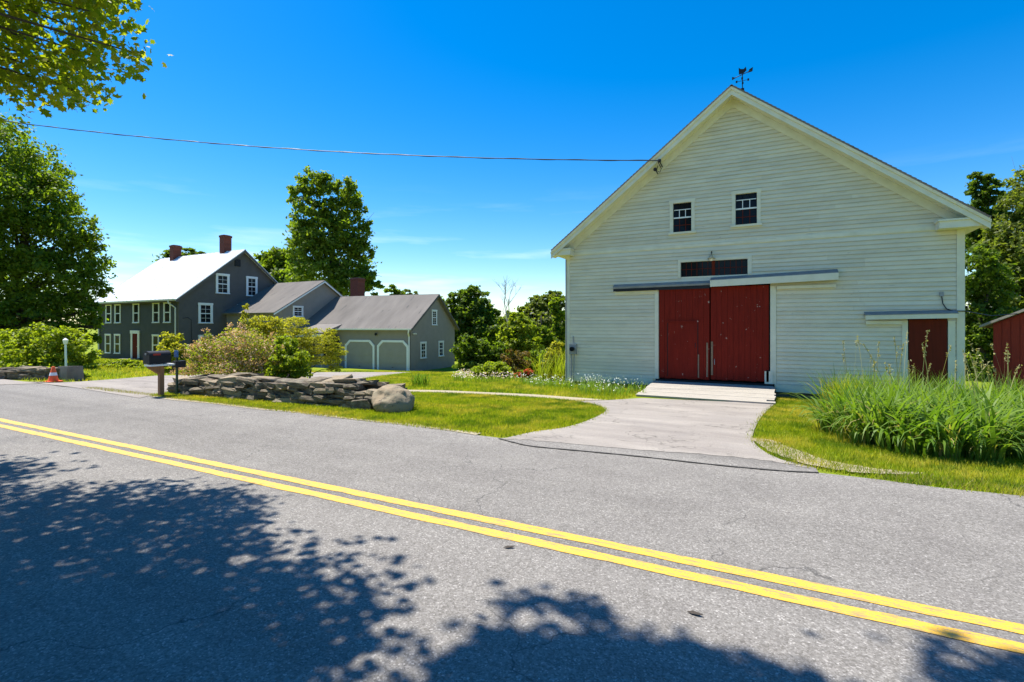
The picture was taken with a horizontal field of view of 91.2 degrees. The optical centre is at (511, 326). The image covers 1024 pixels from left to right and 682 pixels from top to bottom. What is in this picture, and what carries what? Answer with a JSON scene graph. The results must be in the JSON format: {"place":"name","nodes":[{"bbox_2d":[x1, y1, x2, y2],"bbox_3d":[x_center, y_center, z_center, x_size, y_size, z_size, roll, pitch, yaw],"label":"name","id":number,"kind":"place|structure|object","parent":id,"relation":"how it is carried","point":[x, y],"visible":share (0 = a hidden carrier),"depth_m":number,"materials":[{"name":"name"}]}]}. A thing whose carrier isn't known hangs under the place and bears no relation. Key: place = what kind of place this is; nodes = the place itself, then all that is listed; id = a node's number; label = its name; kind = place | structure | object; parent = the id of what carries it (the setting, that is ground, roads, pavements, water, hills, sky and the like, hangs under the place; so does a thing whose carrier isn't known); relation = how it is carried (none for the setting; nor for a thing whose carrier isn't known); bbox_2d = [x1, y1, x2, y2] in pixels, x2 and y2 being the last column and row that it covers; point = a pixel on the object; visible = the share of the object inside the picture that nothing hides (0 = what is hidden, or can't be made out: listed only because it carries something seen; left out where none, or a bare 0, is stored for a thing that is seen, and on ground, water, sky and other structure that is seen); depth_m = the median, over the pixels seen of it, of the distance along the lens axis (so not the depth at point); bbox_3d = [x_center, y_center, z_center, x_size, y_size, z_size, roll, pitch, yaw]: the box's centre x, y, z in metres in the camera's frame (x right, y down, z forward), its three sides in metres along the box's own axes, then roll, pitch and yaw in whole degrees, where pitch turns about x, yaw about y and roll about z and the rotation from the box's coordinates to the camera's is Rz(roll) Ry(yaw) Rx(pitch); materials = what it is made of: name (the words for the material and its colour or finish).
{"place":"outdoors","nodes":[
{"label":"outdoors","id":0,"kind":"place"},
{"bbox_2d":[0,355,330,381],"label":"lawn grass","id":1,"kind":"structure","parent":0,"point":[132,374],"depth_m":21.52,"materials":[{"name":"green plant"}]},
{"bbox_2d":[0,372,405,397],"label":"house driveway","id":2,"kind":"structure","parent":0,"point":[149,384],"depth_m":15.31,"materials":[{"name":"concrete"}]},
{"bbox_2d":[43,366,63,382],"bbox_3d":[-13.943,1.440,15.240,0.360,0.470,0.360,0,0,27],"label":"traffic cone","id":3,"kind":"object","parent":2,"relation":"on","point":[53,376],"visible":0.99,"depth_m":15.19,"materials":[{"name":"orange plastic"}]},
{"bbox_2d":[0,383,1023,681],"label":"road","id":4,"kind":"structure","parent":0,"point":[116,567],"depth_m":3.54,"materials":[{"name":"grey asphalt"}]},
{"bbox_2d":[0,424,1023,653],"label":"road marking","id":5,"kind":"object","parent":4,"relation":"on","point":[986,640],"visible":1,"depth_m":3.47,"materials":[{"name":"yellow paint"}]},
{"bbox_2d":[0,418,1023,633],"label":"road marking","id":6,"kind":"object","parent":4,"relation":"on","point":[924,609],"visible":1,"depth_m":3.69,"materials":[{"name":"yellow paint"}]},
{"bbox_2d":[687,610,702,614],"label":"fallen leaf","id":7,"kind":"object","parent":4,"relation":"on","point":[694,612],"visible":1,"depth_m":2.87,"materials":[{"name":"brown plant"}]},
{"bbox_2d":[0,323,1023,494],"bbox_3d":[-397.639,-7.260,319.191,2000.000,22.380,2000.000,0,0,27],"label":"ground","id":8,"kind":"structure","parent":0,"point":[446,369],"depth_m":14.78,"materials":[{"name":"green plant"}]},
{"bbox_2d":[0,366,59,379],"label":"stone wall","id":9,"kind":"structure","parent":8,"relation":"on","point":[22,372],"depth_m":16.03,"materials":[{"name":"grey stone"}]},
{"bbox_2d":[0,321,103,368],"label":"roadside bush","id":10,"kind":"object","parent":8,"relation":"on","point":[29,347],"visible":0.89,"depth_m":23.52,"materials":[{"name":"green plant"}]},
{"bbox_2d":[0,108,117,355],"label":"maple tree","id":11,"kind":"object","parent":8,"relation":"on","point":[28,179],"visible":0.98,"depth_m":30.00,"materials":[{"name":"green plant"}]},
{"bbox_2d":[63,338,67,365],"bbox_3d":[-20.103,1.272,22.569,0.203,1.542,0.207,0,0,-40],"label":"lamp post","id":12,"kind":"object","parent":8,"relation":"on","point":[65,341],"visible":0.92,"depth_m":22.53,"materials":[{"name":"white metal"}]},
{"bbox_2d":[58,366,83,380],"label":"stone block","id":13,"kind":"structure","parent":8,"relation":"on","point":[71,373],"depth_m":16.16,"materials":[{"name":"grey stone"}]},
{"bbox_2d":[59,372,91,380],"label":"edging plant","id":14,"kind":"object","parent":8,"relation":"on","point":[86,375],"visible":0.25,"depth_m":16.58,"materials":[{"name":"green plant"}]},
{"bbox_2d":[0,0,171,123],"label":"overhanging maple","id":15,"kind":"object","parent":8,"relation":"on","point":[13,21],"visible":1,"depth_m":5.00,"materials":[{"name":"green plant"}]},
{"bbox_2d":[98,359,146,367],"bbox_3d":[-20.868,2.131,27.027,2.573,0.866,1.529,0,0,-12],"label":"garden mound","id":16,"kind":"object","parent":8,"relation":"on","point":[116,363],"visible":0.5,"depth_m":26.73,"materials":[{"name":"green plant"}]},
{"bbox_2d":[143,350,174,395],"bbox_3d":[-8.437,1.165,11.985,0.305,1.196,0.585,0,0,27],"label":"mailbox","id":17,"kind":"object","parent":8,"relation":"on","point":[156,362],"visible":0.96,"depth_m":11.94,"materials":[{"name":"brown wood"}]},
{"bbox_2d":[143,351,149,363],"bbox_3d":[-8.573,0.720,11.761,0.270,0.306,0.022,0,0,27],"label":"door","id":18,"kind":"structure","parent":17,"relation":"in","point":[146,358],"depth_m":11.74,"materials":[{"name":"black metal"}]},
{"bbox_2d":[156,331,196,371],"bbox_3d":[-15.524,1.239,22.930,2.156,2.082,1.582,0,0,27],"label":"yellow green shrub","id":19,"kind":"object","parent":8,"relation":"on","point":[171,343],"visible":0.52,"depth_m":22.82,"materials":[{"name":"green plant"}]},
{"bbox_2d":[152,247,205,261],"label":"tree","id":20,"kind":"object","parent":8,"relation":"on","point":[189,250],"visible":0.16,"depth_m":83.62,"materials":[{"name":"green plant"}]},
{"bbox_2d":[172,350,185,394],"bbox_3d":[-8.194,1.173,12.306,0.230,1.200,0.240,0,0,27],"label":"marker post","id":21,"kind":"object","parent":8,"relation":"on","point":[179,364],"visible":0.88,"depth_m":12.30,"materials":[{"name":"black metal"}]},
{"bbox_2d":[94,235,277,362],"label":"farmhouse","id":22,"kind":"object","parent":8,"relation":"on","point":[190,297],"visible":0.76,"depth_m":41.44,"materials":[{"name":"grey wood"}]},
{"bbox_2d":[104,334,110,353],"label":"window","id":23,"kind":"structure","parent":22,"relation":"in","point":[107,336],"depth_m":42.95,"materials":[{"name":"white glass"}]},
{"bbox_2d":[105,305,111,322],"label":"window","id":24,"kind":"structure","parent":22,"relation":"in","point":[108,311],"depth_m":42.95,"materials":[{"name":"white glass"}]},
{"bbox_2d":[113,334,120,353],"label":"window","id":25,"kind":"structure","parent":22,"relation":"in","point":[117,337],"depth_m":42.27,"materials":[{"name":"white glass"}]},
{"bbox_2d":[114,304,120,322],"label":"window","id":26,"kind":"structure","parent":22,"relation":"in","point":[117,307],"depth_m":42.27,"materials":[{"name":"white glass"}]},
{"bbox_2d":[133,334,136,357],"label":"front door","id":27,"kind":"structure","parent":22,"relation":"in","point":[134,335],"depth_m":40.98,"materials":[{"name":"red wood"}]},
{"bbox_2d":[132,303,139,322],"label":"window","id":28,"kind":"structure","parent":22,"relation":"in","point":[136,307],"depth_m":40.91,"materials":[{"name":"white glass"}]},
{"bbox_2d":[151,303,159,322],"bbox_3d":[-28.128,-1.135,39.570,1.010,1.670,0.090,0,0,27],"label":"window","id":29,"kind":"structure","parent":22,"relation":"in","point":[155,306],"depth_m":39.56,"materials":[{"name":"white glass"}]},
{"bbox_2d":[152,334,158,350],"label":"window","id":30,"kind":"structure","parent":22,"relation":"in","point":[155,337],"depth_m":39.63,"materials":[{"name":"white glass"}]},
{"bbox_2d":[163,302,170,322],"bbox_3d":[-26.752,-1.135,38.856,1.010,1.670,0.090,0,0,27],"label":"window","id":31,"kind":"structure","parent":22,"relation":"in","point":[166,307],"depth_m":38.87,"materials":[{"name":"white glass"}]},
{"bbox_2d":[198,335,212,354],"bbox_3d":[-24.392,1.465,39.936,0.090,1.670,1.210,0,0,27],"label":"window","id":32,"kind":"structure","parent":22,"relation":"in","point":[199,336],"depth_m":39.56,"materials":[{"name":"white glass"}]},
{"bbox_2d":[198,303,213,323],"bbox_3d":[-24.392,-1.090,39.936,0.090,1.640,1.210,0,0,27],"label":"window","id":33,"kind":"structure","parent":22,"relation":"in","point":[205,310],"depth_m":39.93,"materials":[{"name":"white glass"}]},
{"bbox_2d":[215,273,229,293],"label":"window","id":34,"kind":"structure","parent":22,"relation":"in","point":[222,280],"depth_m":41.18,"materials":[{"name":"white glass"}]},
{"bbox_2d":[246,276,257,295],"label":"window","id":35,"kind":"structure","parent":22,"relation":"in","point":[251,282],"depth_m":43.47,"materials":[{"name":"white glass"}]},
{"bbox_2d":[169,320,286,376],"bbox_3d":[-8.247,0.876,14.436,3.765,2.151,2.215,0,0,12],"label":"flowering shrub","id":36,"kind":"object","parent":8,"relation":"on","point":[234,358],"visible":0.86,"depth_m":14.32,"materials":[{"name":"green plant"}]},
{"bbox_2d":[218,303,294,347],"bbox_3d":[-8.263,0.577,16.319,2.152,2.900,1.769,0,0,5],"label":"yellow spire shrub","id":37,"kind":"object","parent":8,"relation":"on","point":[267,326],"visible":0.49,"depth_m":16.09,"materials":[{"name":"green plant"}]},
{"bbox_2d":[252,245,317,282],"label":"round tree","id":38,"kind":"object","parent":8,"relation":"on","point":[271,262],"visible":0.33,"depth_m":70.51,"materials":[{"name":"green plant"}]},
{"bbox_2d":[259,334,313,378],"bbox_3d":[-6.362,1.076,14.217,1.488,1.777,1.184,0,0,11],"label":"green shrub","id":39,"kind":"object","parent":8,"relation":"on","point":[291,362],"visible":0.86,"depth_m":14.06,"materials":[{"name":"green plant"}]},
{"bbox_2d":[166,372,413,409],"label":"stone wall","id":40,"kind":"structure","parent":8,"relation":"on","point":[348,391],"depth_m":11.21,"materials":[{"name":"grey stone"}]},
{"bbox_2d":[222,278,364,362],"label":"connecting ell","id":41,"kind":"structure","parent":8,"relation":"on","point":[306,300],"depth_m":41.51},
{"bbox_2d":[292,306,303,316],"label":"window","id":42,"kind":"structure","parent":41,"relation":"in","point":[297,310],"depth_m":40.44,"materials":[{"name":"white glass"}]},
{"bbox_2d":[276,316,347,377],"bbox_3d":[-6.882,0.880,17.160,2.423,2.512,1.894,0,0,27],"label":"bush","id":43,"kind":"object","parent":8,"relation":"on","point":[312,347],"visible":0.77,"depth_m":17.06,"materials":[{"name":"plant"}]},
{"bbox_2d":[288,324,341,367],"bbox_3d":[-15.457,1.543,39.211,3.600,3.526,2.230,0,0,27],"label":"porch","id":44,"kind":"object","parent":8,"relation":"on","point":[324,326],"visible":0.23,"depth_m":39.11,"materials":[{"name":"wood"}]},
{"bbox_2d":[320,336,338,359],"bbox_3d":[-14.395,1.656,39.521,1.900,1.900,0.100,0,0,27],"label":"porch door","id":45,"kind":"structure","parent":44,"relation":"in","point":[335,337],"depth_m":39.14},
{"bbox_2d":[153,396,479,434],"bbox_3d":[-5.795,1.653,10.539,12.000,0.020,0.394,0,0,27],"label":"sandy shoulder","id":46,"kind":"object","parent":8,"relation":"on","point":[474,433],"visible":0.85,"depth_m":9.65},
{"bbox_2d":[279,165,384,295],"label":"tall tree","id":47,"kind":"object","parent":8,"relation":"on","point":[316,242],"visible":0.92,"depth_m":60.58,"materials":[{"name":"green plant"}]},
{"bbox_2d":[298,294,459,370],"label":"garage","id":48,"kind":"structure","parent":8,"relation":"on","point":[415,332],"depth_m":39.13,"materials":[{"name":"grey wood"}]},
{"bbox_2d":[347,342,372,368],"bbox_3d":[-11.723,2.221,38.597,2.430,2.130,0.048,0,0,21],"label":"garage door","id":49,"kind":"structure","parent":48,"relation":"in","point":[359,354],"depth_m":38.56,"materials":[{"name":"paint"}]},
{"bbox_2d":[379,342,405,370],"bbox_3d":[-8.922,2.221,37.524,2.430,2.130,0.048,0,0,21],"label":"garage door","id":50,"kind":"structure","parent":48,"relation":"in","point":[392,355],"depth_m":37.50,"materials":[{"name":"paint"}]},
{"bbox_2d":[420,341,426,358],"bbox_3d":[-6.809,1.786,38.617,0.090,1.300,0.910,0,0,21],"label":"window","id":51,"kind":"structure","parent":48,"relation":"in","point":[423,345],"depth_m":38.63,"materials":[{"name":"white glass"}]},
{"bbox_2d":[432,310,436,324],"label":"window","id":52,"kind":"structure","parent":48,"relation":"in","point":[434,312],"depth_m":40.21,"materials":[{"name":"white glass"}]},
{"bbox_2d":[438,341,444,356],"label":"window","id":53,"kind":"structure","parent":48,"relation":"in","point":[440,343],"depth_m":41.15,"materials":[{"name":"white glass"}]},
{"bbox_2d":[151,391,609,437],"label":"lawn grass","id":54,"kind":"structure","parent":8,"relation":"on","point":[516,415],"depth_m":10.16,"materials":[{"name":"green plant"}]},
{"bbox_2d":[371,385,414,413],"bbox_3d":[-2.422,1.460,10.203,0.793,0.543,0.879,0,0,12],"label":"boulder","id":55,"kind":"object","parent":8,"relation":"on","point":[390,398],"visible":0.89,"depth_m":9.95,"materials":[{"name":"stone"}]},
{"bbox_2d":[383,284,405,294],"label":"tree","id":56,"kind":"object","parent":8,"relation":"on","point":[394,289],"visible":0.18,"depth_m":84.05,"materials":[{"name":"green plant"}]},
{"bbox_2d":[403,289,417,294],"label":"tree","id":57,"kind":"object","parent":8,"relation":"on","point":[409,291],"visible":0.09,"depth_m":91.65,"materials":[{"name":"green plant"}]},
{"bbox_2d":[411,372,430,385],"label":"iris clump","id":58,"kind":"object","parent":8,"relation":"on","point":[419,379],"visible":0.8,"depth_m":17.91,"materials":[{"name":"green plant"}]},
{"bbox_2d":[441,284,500,360],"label":"woodland tree","id":59,"kind":"object","parent":8,"relation":"on","point":[472,312],"visible":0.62,"depth_m":53.78,"materials":[{"name":"green plant"}]},
{"bbox_2d":[312,370,643,399],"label":"lawn grass","id":60,"kind":"structure","parent":8,"relation":"on","point":[440,380],"depth_m":17.32,"materials":[{"name":"green plant"}]},
{"bbox_2d":[449,334,509,372],"bbox_3d":[-1.909,2.083,36.184,5.208,3.510,3.354,0,0,-40],"label":"thicket shrub","id":61,"kind":"object","parent":8,"relation":"on","point":[468,355],"visible":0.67,"depth_m":35.33,"materials":[{"name":"green plant"}]},
{"bbox_2d":[450,368,517,382],"bbox_3d":[-1.517,2.515,26.329,3.354,1.347,13.899,0,0,-4],"label":"flower bed","id":62,"kind":"object","parent":8,"relation":"on","point":[464,376],"visible":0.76,"depth_m":21.98,"materials":[{"name":"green plant"}]},
{"bbox_2d":[470,361,513,377],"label":"bush","id":63,"kind":"object","parent":62,"relation":"on","point":[487,367],"visible":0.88,"depth_m":23.79,"materials":[{"name":"green plant"}]},
{"bbox_2d":[495,310,516,341],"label":"woodland tree","id":64,"kind":"object","parent":8,"relation":"on","point":[501,320],"visible":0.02,"depth_m":61.08,"materials":[{"name":"green plant"}]},
{"bbox_2d":[492,275,520,326],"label":"dead tree","id":65,"kind":"object","parent":8,"relation":"on","point":[512,287],"visible":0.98,"depth_m":57.75,"materials":[{"name":"grey wood"}]},
{"bbox_2d":[409,390,604,400],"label":"footpath","id":66,"kind":"structure","parent":8,"relation":"on","point":[534,395],"depth_m":14.58,"materials":[{"name":"grey concrete"}]},
{"bbox_2d":[500,349,533,372],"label":"bronze shrub","id":67,"kind":"object","parent":8,"relation":"on","point":[518,361],"visible":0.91,"depth_m":26.95,"materials":[{"name":"brown plant"}]},
{"bbox_2d":[495,311,544,356],"bbox_3d":[0.153,1.334,38.059,5.430,5.014,3.574,0,0,8],"label":"young tree","id":68,"kind":"object","parent":8,"relation":"on","point":[517,336],"visible":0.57,"depth_m":37.49,"materials":[{"name":"green plant"}]},
{"bbox_2d":[513,368,533,379],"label":"red flowers","id":69,"kind":"object","parent":8,"relation":"on","point":[527,372],"visible":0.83,"depth_m":21.86,"materials":[{"name":"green plant"}]},
{"bbox_2d":[506,349,563,375],"bbox_3d":[1.373,2.452,30.918,4.590,2.274,2.790,0,0,-3],"label":"thicket shrub","id":70,"kind":"object","parent":8,"relation":"on","point":[533,355],"visible":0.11,"depth_m":30.64,"materials":[{"name":"green plant"}]},
{"bbox_2d":[517,290,564,358],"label":"woodland tree","id":71,"kind":"object","parent":8,"relation":"on","point":[537,306],"visible":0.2,"depth_m":49.12,"materials":[{"name":"green plant"}]},
{"bbox_2d":[517,297,564,352],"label":"woodland tree","id":72,"kind":"object","parent":8,"relation":"on","point":[547,335],"visible":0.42,"depth_m":43.60,"materials":[{"name":"green plant"}]},
{"bbox_2d":[512,373,570,387],"bbox_3d":[1.166,2.100,20.058,2.242,0.746,6.247,0,0,-4],"label":"white flower bed","id":73,"kind":"object","parent":8,"relation":"on","point":[550,382],"visible":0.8,"depth_m":18.89,"materials":[{"name":"green plant"}]},
{"bbox_2d":[528,347,567,382],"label":"plume grass","id":74,"kind":"structure","parent":8,"relation":"on","point":[541,371],"depth_m":20.49,"materials":[{"name":"green plant"}]},
{"bbox_2d":[535,340,564,379],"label":"corner shrub","id":75,"kind":"object","parent":8,"relation":"on","point":[558,348],"visible":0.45,"depth_m":21.36,"materials":[{"name":"green plant"}]},
{"bbox_2d":[565,373,647,396],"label":"daisies","id":76,"kind":"object","parent":8,"relation":"on","point":[616,388],"visible":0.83,"depth_m":16.46,"materials":[{"name":"green plant"}]},
{"bbox_2d":[502,438,817,471],"bbox_3d":[1.745,1.664,6.791,4.065,0.040,0.967,0,0,23],"label":"driveway apron","id":77,"kind":"object","parent":8,"relation":"on","point":[727,460],"visible":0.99,"depth_m":6.39,"materials":[{"name":"concrete"}]},
{"bbox_2d":[499,438,818,472],"bbox_3d":[1.577,1.639,6.421,4.060,0.001,0.273,0,0,25],"label":"asphalt seam","id":78,"kind":"object","parent":77,"relation":"on","point":[664,458],"visible":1,"depth_m":6.20,"materials":[{"name":"black asphalt"}]},
{"bbox_2d":[635,380,775,404],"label":"ramp","id":79,"kind":"structure","parent":8,"relation":"on","point":[758,394],"depth_m":15.07,"materials":[{"name":"grey wood"}]},
{"bbox_2d":[550,84,991,398],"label":"barn","id":80,"kind":"structure","parent":8,"relation":"on","point":[733,234],"depth_m":15.98,"materials":[{"name":"wood"}]},
{"bbox_2d":[4,120,657,160],"bbox_3d":[-10.394,-7.574,19.413,31.088,3.876,0.032,0,0,9],"label":"overhead cable","id":81,"kind":"object","parent":80,"relation":"attached to","point":[337,151],"visible":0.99,"depth_m":18.78,"materials":[{"name":"rubber"}]},
{"bbox_2d":[668,198,695,234],"bbox_3d":[5.834,-3.770,17.178,0.900,1.180,0.166,0,0,27],"label":"window","id":82,"kind":"structure","parent":80,"relation":"in","point":[684,221],"depth_m":17.20,"materials":[{"name":"white glass"}]},
{"bbox_2d":[666,321,698,377],"bbox_3d":[5.808,0.750,17.086,1.080,1.920,0.064,0,0,27],"label":"wicket door","id":83,"kind":"structure","parent":80,"relation":"in","point":[682,336],"depth_m":17.10,"materials":[{"name":"red wood"}]},
{"bbox_2d":[659,288,709,379],"bbox_3d":[5.864,0.206,17.106,1.634,3.153,0.093,0,0,27],"label":"sliding door","id":84,"kind":"structure","parent":80,"relation":"in","point":[677,304],"depth_m":17.04,"materials":[{"name":"red wood"}]},
{"bbox_2d":[678,255,751,276],"bbox_3d":[6.732,-2.005,16.726,2.290,0.590,0.103,0,0,27],"label":"transom window","id":85,"kind":"structure","parent":80,"relation":"in","point":[728,266],"depth_m":16.72,"materials":[{"name":"black glass"}]},
{"bbox_2d":[711,285,768,381],"bbox_3d":[7.381,0.217,16.298,1.722,3.093,0.119,0,0,27],"label":"sliding door","id":86,"kind":"structure","parent":80,"relation":"in","point":[739,314],"depth_m":16.28,"materials":[{"name":"red wood"}]},
{"bbox_2d":[732,67,752,89],"bbox_3d":[7.459,-7.924,16.229,0.337,0.980,0.534,0,0,-31],"label":"weathervane","id":87,"kind":"object","parent":80,"relation":"on","point":[741,71],"visible":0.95,"depth_m":16.21,"materials":[{"name":"black metal"}]},
{"bbox_2d":[730,188,761,227],"bbox_3d":[7.595,-3.845,16.263,0.930,1.190,0.166,0,0,27],"label":"window","id":88,"kind":"structure","parent":80,"relation":"in","point":[748,213],"depth_m":16.28,"materials":[{"name":"white glass"}]},
{"bbox_2d":[909,319,946,389],"bbox_3d":[11.692,0.777,14.107,0.844,1.975,0.022,0,0,27],"label":"side door","id":89,"kind":"structure","parent":80,"relation":"in","point":[936,350],"depth_m":14.09,"materials":[{"name":"red wood"}]},
{"bbox_2d":[966,311,1016,315],"bbox_3d":[13.874,-0.374,14.479,3.325,0.132,0.036,0,0,-27],"label":"shed cable","id":90,"kind":"object","parent":80,"relation":"attached to","point":[989,315],"visible":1,"depth_m":14.38,"materials":[{"name":"rubber"}]},
{"bbox_2d":[753,438,918,473],"bbox_3d":[3.861,1.696,6.650,0.973,0.096,2.336,0,0,-20],"label":"sandy shoulder","id":91,"kind":"object","parent":8,"relation":"on","point":[802,455],"visible":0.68,"depth_m":6.23},
{"bbox_2d":[810,374,878,406],"bbox_3d":[7.848,1.576,11.975,1.639,1.010,1.641,0,0,-10],"label":"weed clump","id":92,"kind":"object","parent":8,"relation":"on","point":[839,387],"visible":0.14,"depth_m":12.00,"materials":[{"name":"green plant"}]},
{"bbox_2d":[841,330,1022,399],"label":"reed stalks","id":93,"kind":"object","parent":8,"relation":"on","point":[955,369],"visible":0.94,"depth_m":9.67,"materials":[{"name":"green plant"}]},
{"bbox_2d":[963,171,1013,275],"bbox_3d":[32.293,-3.656,33.815,3.416,13.822,3.509,0,0,8],"label":"woodland tree","id":94,"kind":"object","parent":8,"relation":"on","point":[984,200],"visible":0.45,"depth_m":33.81,"materials":[{"name":"green plant"}]},
{"bbox_2d":[965,243,1022,381],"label":"woodland tree","id":95,"kind":"object","parent":8,"relation":"on","point":[979,282],"visible":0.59,"depth_m":27.50,"materials":[{"name":"green plant"}]},
{"bbox_2d":[969,159,1023,319],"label":"woodland tree","id":96,"kind":"object","parent":8,"relation":"on","point":[1008,230],"visible":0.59,"depth_m":30.42,"materials":[{"name":"green plant"}]},
{"bbox_2d":[979,309,1023,392],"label":"red shed","id":97,"kind":"structure","parent":8,"relation":"on","point":[1008,330],"depth_m":16.18,"materials":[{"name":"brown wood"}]},
{"bbox_2d":[0,0,1023,322],"label":"sky","id":98,"kind":"structure","parent":0,"point":[932,90],"materials":[{"name":"blue"}]},
{"bbox_2d":[81,386,1023,495],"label":"dry edge grass","id":99,"kind":"structure","parent":0,"point":[225,402],"depth_m":6.68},
{"bbox_2d":[504,398,808,467],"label":"barn driveway","id":100,"kind":"structure","parent":0,"point":[720,428],"depth_m":8.59,"materials":[{"name":"concrete"}]},
{"bbox_2d":[747,395,1023,496],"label":"lawn grass","id":101,"kind":"structure","parent":0,"point":[780,420],"depth_m":6.46,"materials":[{"name":"green plant"}]},
{"bbox_2d":[782,371,1023,463],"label":"tall grass","id":102,"kind":"structure","parent":0,"point":[960,409],"depth_m":7.10,"materials":[{"name":"green plant"}]},
{"bbox_2d":[802,398,1023,459],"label":"withered grass","id":103,"kind":"structure","parent":0,"point":[940,449],"depth_m":7.15,"materials":[{"name":"green plant"}]},
{"bbox_2d":[811,363,1023,404],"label":"meadow grass","id":104,"kind":"structure","parent":0,"point":[871,377],"depth_m":11.66,"materials":[{"name":"green plant"}]}
]}

